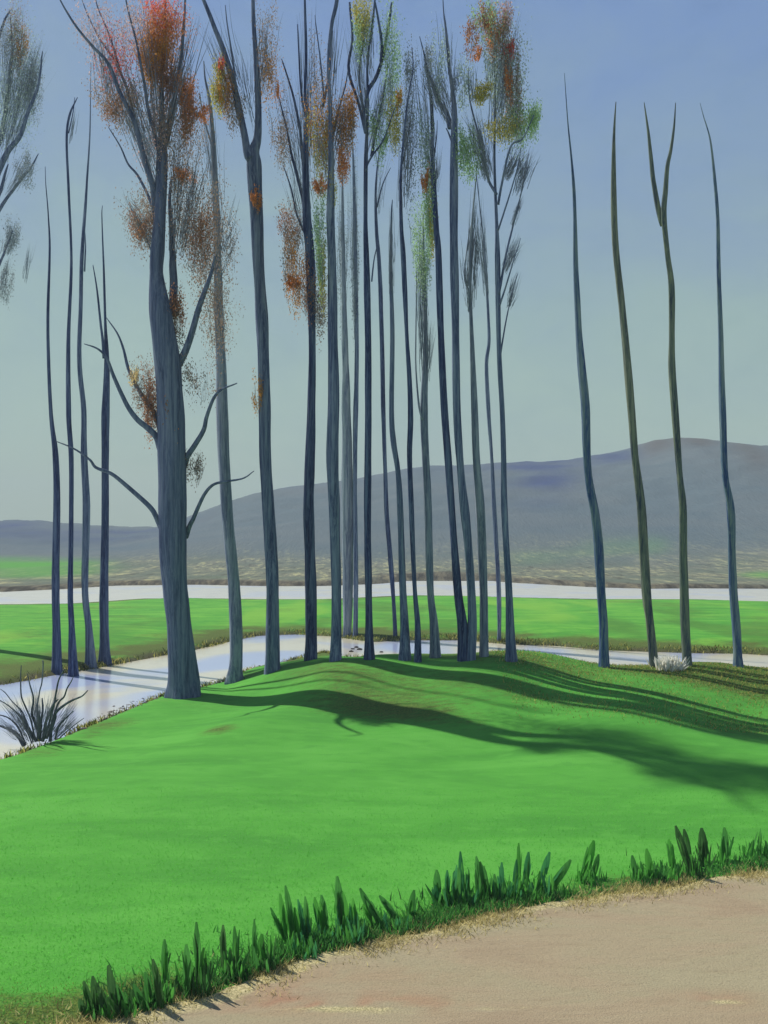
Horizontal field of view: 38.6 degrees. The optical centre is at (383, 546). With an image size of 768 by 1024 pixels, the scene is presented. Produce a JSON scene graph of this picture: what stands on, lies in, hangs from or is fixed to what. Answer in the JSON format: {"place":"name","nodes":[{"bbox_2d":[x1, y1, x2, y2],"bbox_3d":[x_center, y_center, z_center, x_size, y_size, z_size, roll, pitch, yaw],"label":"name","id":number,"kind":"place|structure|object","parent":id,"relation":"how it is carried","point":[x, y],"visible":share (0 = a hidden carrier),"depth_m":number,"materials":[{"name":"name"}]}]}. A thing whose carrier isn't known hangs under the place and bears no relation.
{"place":"outdoors","nodes":[
{"label":"outdoors","id":0,"kind":"place"},
{"bbox_2d":[0,650,767,1023],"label":"lawn","id":1,"kind":"structure","parent":0,"point":[392,724],"depth_m":24.54,"materials":[{"name":"green plant"}]},
{"bbox_2d":[0,660,87,746],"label":"shrub","id":2,"kind":"object","parent":1,"relation":"on","point":[39,732],"visible":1,"depth_m":32.37,"materials":[{"name":"grey plant"}]},
{"bbox_2d":[78,965,142,1020],"bbox_3d":[-3.170,5.161,12.737,0.743,0.640,0.441,0,0,-8],"label":"grass tuft","id":3,"kind":"object","parent":1,"relation":"on","point":[97,999],"visible":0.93,"depth_m":12.69,"materials":[{"name":"green plant"}]},
{"bbox_2d":[130,972,156,1011],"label":"grass tuft","id":4,"kind":"object","parent":1,"relation":"on","point":[136,993],"visible":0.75,"depth_m":12.87,"materials":[{"name":"green plant"}]},
{"bbox_2d":[56,0,253,698],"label":"broad tree","id":5,"kind":"object","parent":1,"relation":"on","point":[167,416],"visible":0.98,"depth_m":41.23,"materials":[{"name":"grey plant"}]},
{"bbox_2d":[151,939,177,1008],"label":"grass tuft","id":6,"kind":"object","parent":1,"relation":"on","point":[166,991],"visible":0.92,"depth_m":12.98,"materials":[{"name":"green plant"}]},
{"bbox_2d":[12,646,382,755],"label":"pebbles","id":7,"kind":"object","parent":1,"relation":"on","point":[157,698],"visible":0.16,"depth_m":41.09,"materials":[{"name":"stone"}]},
{"bbox_2d":[175,922,221,998],"bbox_3d":[-2.284,5.038,13.354,0.563,0.872,0.550,0,0,0],"label":"grass tuft","id":8,"kind":"object","parent":1,"relation":"on","point":[204,973],"visible":0.96,"depth_m":13.28,"materials":[{"name":"green plant"}]},
{"bbox_2d":[195,62,243,684],"bbox_3d":[-6.943,-6.931,45.594,2.312,26.194,2.373,0,0,0],"label":"poplar tree","id":9,"kind":"object","parent":1,"relation":"on","point":[235,672],"visible":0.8,"depth_m":45.64,"materials":[{"name":"grey plant"}]},
{"bbox_2d":[219,925,247,981],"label":"grass tuft","id":10,"kind":"object","parent":1,"relation":"on","point":[231,963],"visible":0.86,"depth_m":13.90,"materials":[{"name":"green plant"}]},
{"bbox_2d":[202,0,283,674],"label":"poplar tree","id":11,"kind":"object","parent":1,"relation":"on","point":[254,183],"visible":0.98,"depth_m":44.17,"materials":[{"name":"grey plant"}]},
{"bbox_2d":[249,919,278,973],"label":"grass tuft","id":12,"kind":"object","parent":1,"relation":"on","point":[261,951],"visible":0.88,"depth_m":14.10,"materials":[{"name":"green plant"}]},
{"bbox_2d":[270,885,317,958],"bbox_3d":[-1.205,5.079,14.803,0.572,0.809,0.995,0,0,-13],"label":"grass tuft","id":13,"kind":"object","parent":1,"relation":"on","point":[298,922],"visible":0.85,"depth_m":15.05,"materials":[{"name":"green plant"}]},
{"bbox_2d":[265,0,327,660],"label":"poplar tree","id":14,"kind":"object","parent":1,"relation":"on","point":[310,306],"visible":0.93,"depth_m":44.43,"materials":[{"name":"grey plant"}]},
{"bbox_2d":[312,895,333,947],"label":"grass tuft","id":15,"kind":"object","parent":1,"relation":"on","point":[321,914],"visible":0.67,"depth_m":15.42,"materials":[{"name":"green plant"}]},
{"bbox_2d":[297,0,360,661],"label":"poplar tree","id":16,"kind":"object","parent":1,"relation":"on","point":[327,138],"visible":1,"depth_m":41.56,"materials":[{"name":"grey plant"}]},
{"bbox_2d":[332,876,366,945],"bbox_3d":[-0.473,5.059,15.235,0.446,0.846,0.961,0,0,-8],"label":"grass tuft","id":17,"kind":"object","parent":1,"relation":"on","point":[346,916],"visible":0.89,"depth_m":15.45,"materials":[{"name":"green plant"}]},
{"bbox_2d":[346,0,405,659],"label":"poplar tree","id":18,"kind":"object","parent":1,"relation":"on","point":[360,19],"visible":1,"depth_m":41.38,"materials":[{"name":"grey plant"}]},
{"bbox_2d":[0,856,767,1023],"bbox_3d":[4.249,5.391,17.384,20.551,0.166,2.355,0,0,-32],"label":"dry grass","id":19,"kind":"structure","parent":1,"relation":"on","point":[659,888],"depth_m":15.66,"materials":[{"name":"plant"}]},
{"bbox_2d":[359,888,408,933],"bbox_3d":[0.097,5.183,15.656,0.701,0.615,0.657,0,0,43],"label":"grass tuft","id":20,"kind":"object","parent":1,"relation":"on","point":[370,911],"visible":0.73,"depth_m":15.63,"materials":[{"name":"green plant"}]},
{"bbox_2d":[389,200,410,660],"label":"poplar tree","id":21,"kind":"object","parent":1,"relation":"on","point":[404,651],"visible":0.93,"depth_m":41.33,"materials":[{"name":"grey plant"}]},
{"bbox_2d":[397,34,422,662],"bbox_3d":[0.954,-7.096,40.813,0.961,23.826,1.797,0,0,0],"label":"poplar tree","id":22,"kind":"object","parent":1,"relation":"on","point":[417,646],"visible":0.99,"depth_m":40.71,"materials":[{"name":"grey plant"}]},
{"bbox_2d":[402,890,417,920],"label":"grass tuft","id":23,"kind":"object","parent":1,"relation":"on","point":[411,907],"visible":0.67,"depth_m":16.02,"materials":[{"name":"green plant"}]},
{"bbox_2d":[407,178,440,657],"bbox_3d":[1.536,-4.760,41.838,1.305,18.996,1.776,0,0,0],"label":"poplar tree","id":24,"kind":"object","parent":1,"relation":"on","point":[423,326],"visible":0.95,"depth_m":41.88,"materials":[{"name":"grey plant"}]},
{"bbox_2d":[81,827,767,1018],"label":"undergrowth","id":25,"kind":"object","parent":1,"relation":"on","point":[564,891],"visible":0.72,"depth_m":15.83,"materials":[{"name":"green plant"}]},
{"bbox_2d":[408,35,467,661],"bbox_3d":[1.958,-7.096,40.235,2.267,23.589,1.689,0,0,21],"label":"poplar tree","id":26,"kind":"object","parent":1,"relation":"on","point":[431,210],"visible":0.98,"depth_m":40.10,"materials":[{"name":"grey plant"}]},
{"bbox_2d":[409,1,476,660],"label":"poplar tree","id":27,"kind":"object","parent":1,"relation":"on","point":[452,123],"visible":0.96,"depth_m":39.95,"materials":[{"name":"grey plant"}]},
{"bbox_2d":[424,851,483,906],"bbox_3d":[1.036,5.101,16.658,0.870,0.796,0.674,0,0,-21],"label":"grass tuft","id":28,"kind":"object","parent":1,"relation":"on","point":[460,886],"visible":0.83,"depth_m":16.70,"materials":[{"name":"green plant"}]},
{"bbox_2d":[459,170,488,656],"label":"poplar tree","id":29,"kind":"object","parent":1,"relation":"on","point":[471,254],"visible":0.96,"depth_m":40.58,"materials":[{"name":"grey plant"}]},
{"bbox_2d":[472,856,513,902],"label":"grass tuft","id":30,"kind":"object","parent":1,"relation":"on","point":[497,885],"visible":0.81,"depth_m":16.91,"materials":[{"name":"green plant"}]},
{"bbox_2d":[452,0,542,661],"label":"poplar tree","id":31,"kind":"object","parent":1,"relation":"on","point":[507,87],"visible":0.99,"depth_m":39.63,"materials":[{"name":"grey plant"}]},
{"bbox_2d":[498,843,571,899],"bbox_3d":[2.387,5.096,17.153,1.152,0.833,0.863,0,0,0],"label":"grass tuft","id":32,"kind":"object","parent":1,"relation":"on","point":[557,878],"visible":0.84,"depth_m":17.25,"materials":[{"name":"green plant"}]},
{"bbox_2d":[564,73,609,667],"bbox_3d":[7.633,-6.327,41.443,1.704,22.711,1.034,0,0,6],"label":"poplar tree","id":33,"kind":"object","parent":1,"relation":"on","point":[604,661],"visible":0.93,"depth_m":41.23,"materials":[{"name":"grey plant"}]},
{"bbox_2d":[576,840,600,886],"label":"grass tuft","id":34,"kind":"object","parent":1,"relation":"on","point":[587,869],"visible":0.94,"depth_m":18.00,"materials":[{"name":"green plant"}]},
{"bbox_2d":[611,102,657,667],"bbox_3d":[9.500,-5.836,41.689,1.785,21.793,1.095,0,0,0],"label":"poplar tree","id":35,"kind":"object","parent":1,"relation":"on","point":[644,559],"visible":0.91,"depth_m":41.50,"materials":[{"name":"grey plant"}]},
{"bbox_2d":[630,839,682,883],"bbox_3d":[4.618,5.233,18.335,0.778,0.579,1.495,0,0,28],"label":"grass tuft","id":36,"kind":"object","parent":1,"relation":"on","point":[649,869],"visible":0.86,"depth_m":17.97,"materials":[{"name":"green plant"}]},
{"bbox_2d":[644,103,691,666],"bbox_3d":[10.910,-5.944,41.526,1.786,21.981,1.176,0,0,-13],"label":"poplar tree","id":37,"kind":"object","parent":1,"relation":"on","point":[661,211],"visible":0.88,"depth_m":41.44,"materials":[{"name":"grey plant"}]},
{"bbox_2d":[646,655,689,672],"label":"pale reed tuft","id":38,"kind":"object","parent":1,"relation":"on","point":[666,663],"visible":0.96,"depth_m":40.17,"materials":[{"name":"plant"}]},
{"bbox_2d":[674,825,702,878],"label":"grass tuft","id":39,"kind":"object","parent":1,"relation":"on","point":[688,858],"visible":0.91,"depth_m":18.22,"materials":[{"name":"green plant"}]},
{"bbox_2d":[695,828,716,867],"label":"grass tuft","id":40,"kind":"object","parent":1,"relation":"on","point":[702,850],"visible":0.87,"depth_m":18.87,"materials":[{"name":"green plant"}]},
{"bbox_2d":[700,104,743,667],"bbox_3d":[12.918,-5.834,42.201,2.136,21.973,0.977,0,0,-21],"label":"poplar tree","id":41,"kind":"object","parent":1,"relation":"on","point":[734,607],"visible":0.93,"depth_m":42.17,"materials":[{"name":"grey plant"}]},
{"bbox_2d":[718,827,733,864],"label":"grass tuft","id":42,"kind":"object","parent":1,"relation":"on","point":[724,850],"visible":0.91,"depth_m":19.11,"materials":[{"name":"green plant"}]},
{"bbox_2d":[742,828,767,862],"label":"grass tuft","id":43,"kind":"object","parent":1,"relation":"on","point":[758,848],"visible":0.83,"depth_m":19.31,"materials":[{"name":"green plant"}]},
{"bbox_2d":[0,438,767,591],"bbox_3d":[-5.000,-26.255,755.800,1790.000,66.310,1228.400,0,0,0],"label":"hills","id":44,"kind":"structure","parent":0,"point":[550,531],"depth_m":339.04,"materials":[{"name":"grey"}]},
{"bbox_2d":[0,595,767,684],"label":"meadow","id":45,"kind":"structure","parent":0,"point":[137,627],"depth_m":77.89,"materials":[{"name":"green plant"}]},
{"bbox_2d":[0,0,51,310],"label":"spreading tree","id":46,"kind":"object","parent":45,"relation":"on","point":[30,87],"visible":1,"depth_m":61.81,"materials":[{"name":"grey plant"}]},
{"bbox_2d":[45,168,62,674],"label":"poplar tree","id":47,"kind":"object","parent":45,"relation":"on","point":[56,667],"visible":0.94,"depth_m":51.18,"materials":[{"name":"grey plant"}]},
{"bbox_2d":[65,97,78,676],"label":"poplar tree","id":48,"kind":"object","parent":45,"relation":"on","point":[73,669],"visible":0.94,"depth_m":50.92,"materials":[{"name":"grey plant"}]},
{"bbox_2d":[77,74,97,668],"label":"poplar tree","id":49,"kind":"object","parent":45,"relation":"on","point":[90,658],"visible":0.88,"depth_m":53.66,"materials":[{"name":"grey plant"}]},
{"bbox_2d":[93,205,111,665],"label":"poplar tree","id":50,"kind":"object","parent":45,"relation":"on","point":[104,656],"visible":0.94,"depth_m":55.34,"materials":[{"name":"grey plant"}]},
{"bbox_2d":[335,173,352,636],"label":"poplar tree","id":51,"kind":"object","parent":45,"relation":"on","point":[347,504],"visible":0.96,"depth_m":71.94,"materials":[{"name":"grey plant"}]},
{"bbox_2d":[347,126,361,636],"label":"poplar tree","id":52,"kind":"object","parent":45,"relation":"on","point":[354,264],"visible":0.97,"depth_m":71.37,"materials":[{"name":"blue plant"}]},
{"bbox_2d":[0,627,764,759],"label":"bank sedge","id":53,"kind":"object","parent":45,"relation":"on","point":[86,725],"visible":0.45,"depth_m":59.86,"materials":[{"name":"green plant"}]},
{"bbox_2d":[371,139,397,635],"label":"poplar tree","id":54,"kind":"object","parent":45,"relation":"on","point":[384,450],"visible":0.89,"depth_m":70.28,"materials":[{"name":"blue plant"}]},
{"bbox_2d":[475,179,500,640],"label":"poplar tree","id":55,"kind":"object","parent":45,"relation":"on","point":[495,533],"visible":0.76,"depth_m":68.05,"materials":[{"name":"blue plant"}]},
{"bbox_2d":[0,634,767,758],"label":"stream","id":56,"kind":"structure","parent":0,"point":[116,686],"depth_m":52.62,"materials":[{"name":"liquid"}]},
{"bbox_2d":[0,581,767,603],"bbox_3d":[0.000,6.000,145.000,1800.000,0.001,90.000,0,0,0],"label":"river","id":57,"kind":"structure","parent":0,"point":[522,590],"depth_m":142.61,"materials":[{"name":"liquid"}]},
{"bbox_2d":[0,0,767,526],"label":"sky","id":58,"kind":"structure","parent":0,"point":[658,54],"materials":[{"name":"blue"}]},
{"bbox_2d":[102,871,767,1023],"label":"path","id":59,"kind":"structure","parent":0,"point":[696,958],"depth_m":13.82,"materials":[{"name":"beige sand"}]},
{"bbox_2d":[491,649,767,733],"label":"rough grass","id":60,"kind":"structure","parent":0,"point":[684,673],"depth_m":38.03,"materials":[{"name":"green plant"}]}
]}

